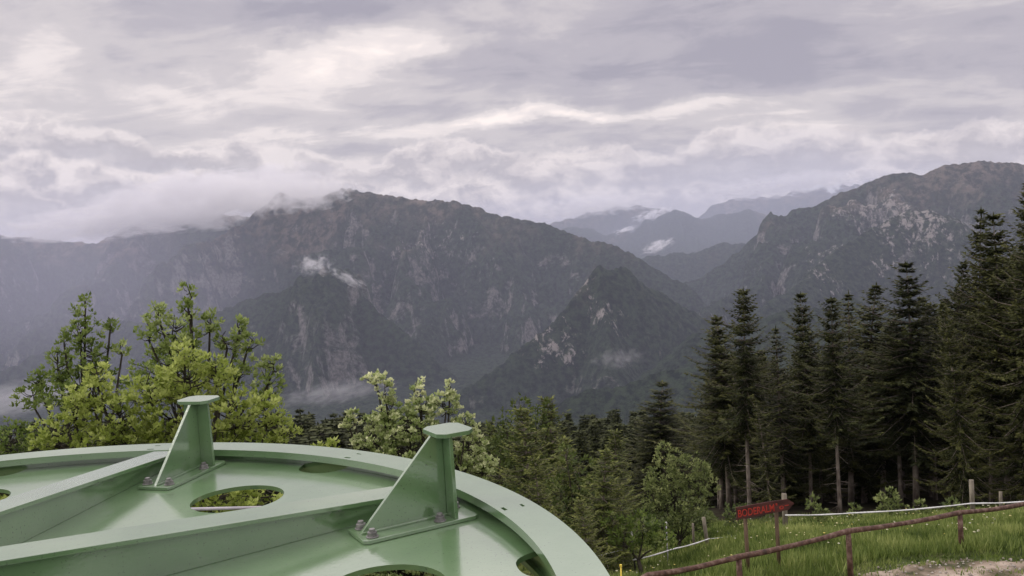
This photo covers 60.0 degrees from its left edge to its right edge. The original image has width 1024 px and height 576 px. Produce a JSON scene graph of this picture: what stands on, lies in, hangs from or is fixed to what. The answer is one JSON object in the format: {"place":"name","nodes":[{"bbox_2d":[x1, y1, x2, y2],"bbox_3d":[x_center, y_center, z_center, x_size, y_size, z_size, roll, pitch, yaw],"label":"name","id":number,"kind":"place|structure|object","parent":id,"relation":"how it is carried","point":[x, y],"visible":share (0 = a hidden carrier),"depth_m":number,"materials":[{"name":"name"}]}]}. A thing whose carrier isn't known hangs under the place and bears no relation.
{"place":"outdoors","nodes":[
{"label":"outdoors","id":0,"kind":"place"},
{"bbox_2d":[0,160,1023,436],"bbox_3d":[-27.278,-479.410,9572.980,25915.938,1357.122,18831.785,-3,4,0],"label":"mountains","id":1,"kind":"structure","parent":0,"point":[334,296],"depth_m":6188.14,"materials":[{"name":"grey stone"}]},
{"bbox_2d":[0,0,1023,243],"label":"sky","id":2,"kind":"structure","parent":0,"point":[115,114],"materials":[{"name":"grey"}]},
{"bbox_2d":[360,492,1023,575],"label":"meadow ground","id":3,"kind":"structure","parent":0,"point":[909,562],"depth_m":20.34,"materials":[{"name":"plant"}]},
{"bbox_2d":[0,291,131,454],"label":"broadleaf tree","id":4,"kind":"object","parent":3,"relation":"on","point":[59,379],"visible":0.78,"depth_m":15.53,"materials":[{"name":"green plant"}]},
{"bbox_2d":[0,336,303,512],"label":"broadleaf bush","id":5,"kind":"object","parent":3,"relation":"on","point":[148,427],"visible":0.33,"depth_m":11.98,"materials":[{"name":"green plant"}]},
{"bbox_2d":[119,280,287,511],"bbox_3d":[-4.755,3.688,14.144,2.496,7.722,1.271,-3,4,12],"label":"broadleaf tree","id":6,"kind":"object","parent":3,"relation":"on","point":[166,343],"visible":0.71,"depth_m":14.01,"materials":[{"name":"green plant"}]},
{"bbox_2d":[191,506,259,510],"bbox_3d":[-1.461,4.268,5.638,1.863,6.312,0.036,-7,5,-43],"label":"handrail","id":7,"kind":"object","parent":3,"relation":"on","point":[217,508],"visible":0.12,"depth_m":5.33,"materials":[{"name":"white metal"}]},
{"bbox_2d":[258,437,293,504],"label":"forest spruce","id":8,"kind":"object","parent":3,"relation":"on","point":[268,493],"visible":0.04,"depth_m":93.57,"materials":[{"name":"green plant"}]},
{"bbox_2d":[271,424,301,444],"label":"forest spruce","id":9,"kind":"object","parent":3,"relation":"on","point":[296,438],"visible":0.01,"depth_m":108.93,"materials":[{"name":"green plant"}]},
{"bbox_2d":[291,416,314,444],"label":"forest spruce","id":10,"kind":"object","parent":3,"relation":"on","point":[301,423],"visible":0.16,"depth_m":150.48,"materials":[{"name":"green plant"}]},
{"bbox_2d":[299,436,324,445],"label":"forest spruce","id":11,"kind":"object","parent":3,"relation":"on","point":[310,440],"visible":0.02,"depth_m":98.36,"materials":[{"name":"green plant"}]},
{"bbox_2d":[309,425,340,447],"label":"forest spruce","id":12,"kind":"object","parent":3,"relation":"on","point":[319,430],"visible":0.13,"depth_m":112.06,"materials":[{"name":"green plant"}]},
{"bbox_2d":[310,436,339,447],"bbox_3d":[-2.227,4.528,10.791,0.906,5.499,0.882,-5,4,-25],"label":"bush","id":13,"kind":"object","parent":3,"relation":"on","point":[330,442],"visible":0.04,"depth_m":10.64,"materials":[{"name":"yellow plant"}]},
{"bbox_2d":[323,419,346,445],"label":"forest spruce","id":14,"kind":"object","parent":3,"relation":"on","point":[333,424],"visible":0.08,"depth_m":127.28,"materials":[{"name":"green plant"}]},
{"bbox_2d":[322,428,348,448],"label":"forest spruce","id":15,"kind":"object","parent":3,"relation":"on","point":[339,434],"visible":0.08,"depth_m":94.01,"materials":[{"name":"green plant"}]},
{"bbox_2d":[357,422,382,450],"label":"forest spruce","id":16,"kind":"object","parent":3,"relation":"on","point":[363,424],"visible":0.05,"depth_m":109.46,"materials":[{"name":"green plant"}]},
{"bbox_2d":[338,369,499,575],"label":"flowering tree","id":17,"kind":"object","parent":3,"relation":"on","point":[406,436],"visible":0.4,"depth_m":12.58,"materials":[{"name":"green plant"}]},
{"bbox_2d":[475,423,524,493],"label":"young conifer","id":18,"kind":"object","parent":3,"relation":"on","point":[495,476],"visible":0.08,"depth_m":42.69,"materials":[{"name":"green plant"}]},
{"bbox_2d":[481,392,560,493],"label":"broadleaf tree","id":19,"kind":"object","parent":3,"relation":"on","point":[508,461],"visible":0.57,"depth_m":39.36,"materials":[{"name":"green plant"}]},
{"bbox_2d":[509,429,542,493],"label":"forest spruce","id":20,"kind":"object","parent":3,"relation":"on","point":[532,448],"visible":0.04,"depth_m":91.33,"materials":[{"name":"green plant"}]},
{"bbox_2d":[491,406,575,566],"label":"young conifer","id":21,"kind":"object","parent":3,"relation":"on","point":[522,455],"visible":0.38,"depth_m":36.13,"materials":[{"name":"green plant"}]},
{"bbox_2d":[515,455,575,575],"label":"young conifer","id":22,"kind":"object","parent":3,"relation":"on","point":[536,485],"visible":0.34,"depth_m":27.29,"materials":[{"name":"green plant"}]},
{"bbox_2d":[558,424,571,437],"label":"forest spruce","id":23,"kind":"object","parent":3,"relation":"on","point":[564,430],"visible":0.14,"depth_m":114.82,"materials":[{"name":"green plant"}]},
{"bbox_2d":[529,395,609,553],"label":"young conifer","id":24,"kind":"object","parent":3,"relation":"on","point":[552,437],"visible":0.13,"depth_m":40.08,"materials":[{"name":"green plant"}]},
{"bbox_2d":[553,435,589,497],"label":"forest spruce","id":25,"kind":"object","parent":3,"relation":"on","point":[568,457],"visible":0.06,"depth_m":96.36,"materials":[{"name":"green plant"}]},
{"bbox_2d":[569,425,577,447],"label":"forest spruce","id":26,"kind":"object","parent":3,"relation":"on","point":[574,427],"visible":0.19,"depth_m":153.96,"materials":[{"name":"green plant"}]},
{"bbox_2d":[545,442,615,538],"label":"broadleaf tree","id":27,"kind":"object","parent":3,"relation":"on","point":[569,467],"visible":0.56,"depth_m":30.44,"materials":[{"name":"green plant"}]},
{"bbox_2d":[542,434,621,566],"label":"young conifer","id":28,"kind":"object","parent":3,"relation":"on","point":[563,439],"visible":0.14,"depth_m":31.58,"materials":[{"name":"green plant"}]},
{"bbox_2d":[577,414,590,429],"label":"forest spruce","id":29,"kind":"object","parent":3,"relation":"on","point":[583,425],"visible":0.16,"depth_m":171.38,"materials":[{"name":"green plant"}]},
{"bbox_2d":[574,429,594,497],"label":"forest spruce","id":30,"kind":"object","parent":3,"relation":"on","point":[581,442],"visible":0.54,"depth_m":98.18,"materials":[{"name":"green plant"}]},
{"bbox_2d":[568,496,621,569],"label":"young conifer","id":31,"kind":"object","parent":3,"relation":"on","point":[582,533],"visible":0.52,"depth_m":24.89,"materials":[{"name":"green plant"}]},
{"bbox_2d":[587,422,602,476],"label":"forest spruce","id":32,"kind":"object","parent":3,"relation":"on","point":[594,445],"visible":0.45,"depth_m":113.27,"materials":[{"name":"green plant"}]},
{"bbox_2d":[587,418,607,466],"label":"forest spruce","id":33,"kind":"object","parent":3,"relation":"on","point":[599,422],"visible":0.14,"depth_m":127.48,"materials":[{"name":"green plant"}]},
{"bbox_2d":[594,430,621,497],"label":"forest spruce","id":34,"kind":"object","parent":3,"relation":"on","point":[605,440],"visible":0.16,"depth_m":98.84,"materials":[{"name":"green plant"}]},
{"bbox_2d":[570,447,652,574],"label":"young conifer","id":35,"kind":"object","parent":3,"relation":"on","point":[604,488],"visible":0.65,"depth_m":28.21,"materials":[{"name":"green plant"}]},
{"bbox_2d":[608,409,622,425],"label":"forest spruce","id":36,"kind":"object","parent":3,"relation":"on","point":[615,419],"visible":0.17,"depth_m":175.46,"materials":[{"name":"green plant"}]},
{"bbox_2d":[588,428,652,543],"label":"young conifer","id":37,"kind":"object","parent":3,"relation":"on","point":[616,441],"visible":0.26,"depth_m":44.32,"materials":[{"name":"green plant"}]},
{"bbox_2d":[610,423,631,485],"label":"forest spruce","id":38,"kind":"object","parent":3,"relation":"on","point":[616,426],"visible":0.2,"depth_m":110.12,"materials":[{"name":"green plant"}]},
{"bbox_2d":[605,483,651,571],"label":"young conifer","id":39,"kind":"object","parent":3,"relation":"on","point":[617,495],"visible":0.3,"depth_m":30.39,"materials":[{"name":"green plant"}]},
{"bbox_2d":[625,428,638,487],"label":"forest spruce","id":40,"kind":"object","parent":3,"relation":"on","point":[629,447],"visible":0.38,"depth_m":115.41,"materials":[{"name":"green plant"}]},
{"bbox_2d":[624,417,640,470],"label":"forest spruce","id":41,"kind":"object","parent":3,"relation":"on","point":[631,422],"visible":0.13,"depth_m":134.28,"materials":[{"name":"green plant"}]},
{"bbox_2d":[630,532,635,569],"bbox_3d":[3.875,8.611,28.120,0.161,1.805,0.076,-3,4,0],"label":"fence stake","id":42,"kind":"object","parent":3,"relation":"on","point":[634,557],"visible":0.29,"depth_m":28.10,"materials":[{"name":"grey wood"}]},
{"bbox_2d":[633,538,709,560],"bbox_3d":[5.401,8.718,29.626,0.071,0.661,4.469,0,5,44],"label":"fence tape","id":43,"kind":"object","parent":42,"relation":"attached to","point":[673,548],"visible":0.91,"depth_m":29.59,"materials":[{"name":"white plastic"}]},
{"bbox_2d":[598,506,676,574],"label":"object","id":44,"kind":"object","parent":3,"relation":"on","point":[652,532],"visible":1,"depth_m":27.53,"materials":[{"name":"green plant"}]},
{"bbox_2d":[605,380,715,517],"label":"spruce tree","id":45,"kind":"object","parent":3,"relation":"on","point":[656,433],"visible":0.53,"depth_m":62.58,"materials":[{"name":"green plant"}]},
{"bbox_2d":[635,440,721,548],"bbox_3d":[6.136,7.870,33.643,3.000,4.316,2.697,-6,4,-32],"label":"broadleaf shrub","id":46,"kind":"object","parent":3,"relation":"on","point":[663,490],"visible":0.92,"depth_m":33.40,"materials":[{"name":"green plant"}]},
{"bbox_2d":[677,426,694,497],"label":"forest spruce","id":47,"kind":"object","parent":3,"relation":"on","point":[681,439],"visible":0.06,"depth_m":90.35,"materials":[{"name":"green plant"}]},
{"bbox_2d":[702,517,708,544],"bbox_3d":[6.891,8.772,31.451,0.268,1.319,0.135,-3,4,0],"label":"fence post","id":48,"kind":"object","parent":3,"relation":"on","point":[705,529],"visible":0.74,"depth_m":31.39,"materials":[{"name":"wood"}]},
{"bbox_2d":[722,502,751,526],"bbox_3d":[9.070,9.294,35.722,1.192,1.483,1.244,-3,4,0],"label":"undergrowth plant","id":49,"kind":"object","parent":3,"relation":"on","point":[726,515],"visible":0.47,"depth_m":35.76,"materials":[{"name":"green plant"}]},
{"bbox_2d":[735,499,793,571],"bbox_3d":[5.771,5.780,20.282,1.446,1.870,0.241,-4,4,-12],"label":"arrow sign","id":50,"kind":"object","parent":3,"relation":"on","point":[744,513],"visible":1,"depth_m":20.17,"materials":[{"name":"brown wood"}]},
{"bbox_2d":[760,513,774,523],"bbox_3d":[10.382,9.604,35.731,1.064,1.464,1.024,-3,4,0],"label":"undergrowth plant","id":51,"kind":"object","parent":3,"relation":"on","point":[769,518],"visible":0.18,"depth_m":35.65,"materials":[{"name":"green plant"}]},
{"bbox_2d":[781,493,787,526],"bbox_3d":[9.885,8.245,32.125,0.188,1.596,0.181,-5,4,-25],"label":"fence post","id":52,"kind":"object","parent":3,"relation":"on","point":[784,513],"visible":0.52,"depth_m":32.05,"materials":[{"name":"wood"}]},
{"bbox_2d":[785,501,1023,515],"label":"fence tape","id":53,"kind":"object","parent":52,"relation":"attached to","point":[900,510],"visible":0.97,"depth_m":31.36,"materials":[{"name":"white plastic"}]},
{"bbox_2d":[616,505,1011,572],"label":"meadow flowers","id":54,"kind":"object","parent":3,"relation":"on","point":[834,525],"visible":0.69,"depth_m":26.98,"materials":[{"name":"plant"}]},
{"bbox_2d":[804,491,828,522],"bbox_3d":[12.264,8.948,35.674,1.046,1.545,0.940,-3,4,0],"label":"undergrowth plant","id":55,"kind":"object","parent":3,"relation":"on","point":[817,508],"visible":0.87,"depth_m":35.66,"materials":[{"name":"green plant"}]},
{"bbox_2d":[641,502,1023,575],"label":"wooden rail fence","id":56,"kind":"object","parent":3,"relation":"on","point":[847,532],"visible":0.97,"depth_m":19.05,"materials":[{"name":"red wood"}]},
{"bbox_2d":[846,502,863,519],"bbox_3d":[13.831,9.223,35.690,0.824,1.278,0.970,-3,4,0],"label":"undergrowth plant","id":57,"kind":"object","parent":3,"relation":"on","point":[851,504],"visible":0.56,"depth_m":35.66,"materials":[{"name":"green plant"}]},
{"bbox_2d":[873,486,909,515],"bbox_3d":[15.228,8.721,35.603,1.287,1.536,1.265,-6,5,-38],"label":"undergrowth plant","id":58,"kind":"object","parent":3,"relation":"on","point":[889,501],"visible":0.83,"depth_m":35.58,"materials":[{"name":"green plant"}]},
{"bbox_2d":[907,497,931,514],"bbox_3d":[16.377,8.996,35.714,1.136,1.164,0.987,-3,4,0],"label":"undergrowth plant","id":59,"kind":"object","parent":3,"relation":"on","point":[918,502],"visible":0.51,"depth_m":35.56,"materials":[{"name":"green plant"}]},
{"bbox_2d":[939,495,966,510],"bbox_3d":[17.925,9.056,35.727,1.105,1.370,1.215,-3,4,0],"label":"undergrowth plant","id":60,"kind":"object","parent":3,"relation":"on","point":[950,499],"visible":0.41,"depth_m":35.74,"materials":[{"name":"green plant"}]},
{"bbox_2d":[969,479,974,508],"bbox_3d":[16.158,7.527,31.102,0.199,1.615,0.173,-2,4,23],"label":"fence post","id":61,"kind":"object","parent":3,"relation":"on","point":[971,492],"visible":0.59,"depth_m":31.02,"materials":[{"name":"beige wood"}]},
{"bbox_2d":[708,484,1023,520],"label":"forest floor","id":62,"kind":"structure","parent":0,"point":[870,505],"depth_m":51.06,"materials":[{"name":"green plant"}]},
{"bbox_2d":[676,396,750,507],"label":"spruce tree","id":63,"kind":"object","parent":62,"relation":"on","point":[724,482],"visible":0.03,"depth_m":57.93,"materials":[{"name":"green plant"}]},
{"bbox_2d":[680,381,752,507],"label":"spruce tree","id":64,"kind":"object","parent":62,"relation":"on","point":[712,500],"visible":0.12,"depth_m":63.44,"materials":[{"name":"green plant"}]},
{"bbox_2d":[689,321,751,508],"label":"spruce tree","id":65,"kind":"object","parent":62,"relation":"on","point":[721,498],"visible":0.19,"depth_m":53.32,"materials":[{"name":"green plant"}]},
{"bbox_2d":[652,316,803,509],"bbox_3d":[12.587,7.346,51.386,8.543,11.831,9.313,-2,5,17],"label":"spruce tree","id":66,"kind":"object","parent":62,"relation":"on","point":[726,452],"visible":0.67,"depth_m":50.85,"materials":[{"name":"green plant"}]},
{"bbox_2d":[689,359,783,506],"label":"spruce tree","id":67,"kind":"object","parent":62,"relation":"on","point":[735,493],"visible":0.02,"depth_m":57.44,"materials":[{"name":"green plant"}]},
{"bbox_2d":[694,287,805,508],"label":"spruce tree","id":68,"kind":"object","parent":62,"relation":"on","point":[745,389],"visible":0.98,"depth_m":46.02,"materials":[{"name":"green plant"}]},
{"bbox_2d":[752,354,780,501],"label":"spruce tree","id":69,"kind":"object","parent":62,"relation":"on","point":[765,365],"visible":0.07,"depth_m":63.05,"materials":[{"name":"green plant"}]},
{"bbox_2d":[739,399,796,520],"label":"spruce tree","id":70,"kind":"object","parent":62,"relation":"on","point":[764,465],"visible":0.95,"depth_m":42.56,"materials":[{"name":"green plant"}]},
{"bbox_2d":[732,357,808,502],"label":"spruce tree","id":71,"kind":"object","parent":62,"relation":"on","point":[763,487],"visible":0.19,"depth_m":55.30,"materials":[{"name":"green plant"}]},
{"bbox_2d":[750,325,824,498],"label":"spruce tree","id":72,"kind":"object","parent":62,"relation":"on","point":[781,447],"visible":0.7,"depth_m":49.14,"materials":[{"name":"green plant"}]},
{"bbox_2d":[754,362,826,499],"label":"spruce tree","id":73,"kind":"object","parent":62,"relation":"on","point":[782,431],"visible":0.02,"depth_m":64.34,"materials":[{"name":"green plant"}]},
{"bbox_2d":[768,379,835,505],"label":"spruce tree","id":74,"kind":"object","parent":62,"relation":"on","point":[789,483],"visible":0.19,"depth_m":56.38,"materials":[{"name":"green plant"}]},
{"bbox_2d":[751,291,867,508],"bbox_3d":[16.760,6.560,50.441,6.725,12.790,6.895,0,4,33],"label":"spruce tree","id":75,"kind":"object","parent":62,"relation":"on","point":[809,430],"visible":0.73,"depth_m":50.36,"materials":[{"name":"green plant"}]},
{"bbox_2d":[789,383,830,499],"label":"spruce tree","id":76,"kind":"object","parent":62,"relation":"on","point":[804,471],"visible":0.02,"depth_m":59.21,"materials":[{"name":"green plant"}]},
{"bbox_2d":[776,331,847,503],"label":"spruce tree","id":77,"kind":"object","parent":62,"relation":"on","point":[814,471],"visible":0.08,"depth_m":55.66,"materials":[{"name":"green plant"}]},
{"bbox_2d":[785,297,893,512],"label":"spruce tree","id":78,"kind":"object","parent":62,"relation":"on","point":[834,426],"visible":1,"depth_m":44.32,"materials":[{"name":"green plant"}]},
{"bbox_2d":[805,290,887,506],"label":"spruce tree","id":79,"kind":"object","parent":62,"relation":"on","point":[852,465],"visible":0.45,"depth_m":51.62,"materials":[{"name":"green plant"}]},
{"bbox_2d":[776,281,932,502],"bbox_3d":[21.460,6.527,53.535,10.185,13.633,10.904,-1,4,30],"label":"spruce tree","id":80,"kind":"object","parent":62,"relation":"on","point":[868,484],"visible":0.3,"depth_m":53.60,"materials":[{"name":"green plant"}]},
{"bbox_2d":[797,336,920,498],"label":"spruce tree","id":81,"kind":"object","parent":62,"relation":"on","point":[858,496],"visible":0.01,"depth_m":57.92,"materials":[{"name":"green plant"}]},
{"bbox_2d":[840,365,912,500],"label":"spruce tree","id":82,"kind":"object","parent":62,"relation":"on","point":[860,488],"visible":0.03,"depth_m":55.80,"materials":[{"name":"green plant"}]},
{"bbox_2d":[841,306,922,504],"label":"spruce tree","id":83,"kind":"object","parent":62,"relation":"on","point":[884,467],"visible":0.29,"depth_m":50.56,"materials":[{"name":"green plant"}]},
{"bbox_2d":[845,319,948,505],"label":"spruce tree","id":84,"kind":"object","parent":62,"relation":"on","point":[899,461],"visible":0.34,"depth_m":48.80,"materials":[{"name":"green plant"}]},
{"bbox_2d":[817,262,1004,505],"bbox_3d":[21.784,5.225,47.371,9.783,13.539,9.138,0,3,36],"label":"spruce tree","id":85,"kind":"object","parent":62,"relation":"on","point":[917,391],"visible":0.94,"depth_m":47.05,"materials":[{"name":"green plant"}]},
{"bbox_2d":[890,378,931,497],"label":"spruce tree","id":86,"kind":"object","parent":62,"relation":"on","point":[903,473],"visible":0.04,"depth_m":55.95,"materials":[{"name":"green plant"}]},
{"bbox_2d":[893,349,942,493],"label":"spruce tree","id":87,"kind":"object","parent":62,"relation":"on","point":[906,488],"visible":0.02,"depth_m":62.65,"materials":[{"name":"green plant"}]},
{"bbox_2d":[901,345,944,496],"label":"spruce tree","id":88,"kind":"object","parent":62,"relation":"on","point":[930,488],"visible":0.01,"depth_m":56.00,"materials":[{"name":"green plant"}]},
{"bbox_2d":[912,303,959,483],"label":"spruce tree","id":89,"kind":"object","parent":62,"relation":"on","point":[934,314],"visible":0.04,"depth_m":62.14,"materials":[{"name":"green plant"}]},
{"bbox_2d":[907,328,968,499],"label":"spruce tree","id":90,"kind":"object","parent":62,"relation":"on","point":[935,495],"visible":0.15,"depth_m":50.10,"materials":[{"name":"green plant"}]},
{"bbox_2d":[888,261,1012,497],"bbox_3d":[25.681,5.507,52.515,8.014,14.622,7.403,0,5,40],"label":"spruce tree","id":91,"kind":"object","parent":62,"relation":"on","point":[961,289],"visible":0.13,"depth_m":51.91,"materials":[{"name":"green plant"}]},
{"bbox_2d":[888,294,1015,493],"bbox_3d":[28.564,7.035,57.942,9.792,13.424,9.112,-2,4,23],"label":"spruce tree","id":92,"kind":"object","parent":62,"relation":"on","point":[936,327],"visible":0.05,"depth_m":58.04,"materials":[{"name":"green plant"}]},
{"bbox_2d":[907,290,1014,494],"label":"spruce tree","id":93,"kind":"object","parent":62,"relation":"on","point":[939,493],"visible":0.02,"depth_m":56.88,"materials":[{"name":"green plant"}]},
{"bbox_2d":[906,206,1020,502],"bbox_3d":[24.742,3.729,47.689,7.058,16.250,6.669,-5,4,-28],"label":"spruce tree","id":94,"kind":"object","parent":62,"relation":"on","point":[977,237],"visible":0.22,"depth_m":47.18,"materials":[{"name":"green plant"}]},
{"bbox_2d":[910,302,1021,509],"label":"spruce tree","id":95,"kind":"object","parent":62,"relation":"on","point":[963,452],"visible":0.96,"depth_m":41.32,"materials":[{"name":"green plant"}]},
{"bbox_2d":[924,212,1023,501],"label":"spruce tree","id":96,"kind":"object","parent":62,"relation":"on","point":[996,293],"visible":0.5,"depth_m":45.33,"materials":[{"name":"green plant"}]},
{"bbox_2d":[931,259,1023,485],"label":"spruce tree","id":97,"kind":"object","parent":62,"relation":"on","point":[1007,293],"visible":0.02,"depth_m":58.33,"materials":[{"name":"green plant"}]},
{"bbox_2d":[952,183,1023,504],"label":"spruce tree","id":98,"kind":"object","parent":62,"relation":"on","point":[1017,436],"visible":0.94,"depth_m":42.45,"materials":[{"name":"green plant"}]},
{"bbox_2d":[959,223,1023,400],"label":"spruce tree","id":99,"kind":"object","parent":62,"relation":"on","point":[994,346],"visible":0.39,"depth_m":43.70,"materials":[{"name":"green plant"}]},
{"bbox_2d":[961,322,1023,504],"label":"spruce tree","id":100,"kind":"object","parent":62,"relation":"on","point":[991,400],"visible":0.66,"depth_m":44.34,"materials":[{"name":"green plant"}]},
{"bbox_2d":[972,304,1023,498],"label":"spruce tree","id":101,"kind":"object","parent":62,"relation":"on","point":[1016,355],"visible":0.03,"depth_m":46.34,"materials":[{"name":"green plant"}]},
{"bbox_2d":[863,559,1023,575],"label":"gravel path","id":102,"kind":"structure","parent":0,"point":[911,570],"depth_m":19.37,"materials":[{"name":"beige gravel"}]},
{"bbox_2d":[858,557,1023,575],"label":"path stones","id":103,"kind":"object","parent":102,"relation":"on","point":[958,566],"visible":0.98,"depth_m":19.43,"materials":[{"name":"grey stone"}]},
{"bbox_3d":[-1.368,4.319,1.989,0.680,6.451,0.680,-3,4,0],"label":"wheel column","id":104,"kind":"object","parent":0,"visible":0},
{"bbox_2d":[0,395,609,575],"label":"bullwheel","id":105,"kind":"object","parent":104,"relation":"on","point":[121,510],"visible":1,"depth_m":2.50,"materials":[{"name":"green paint"}]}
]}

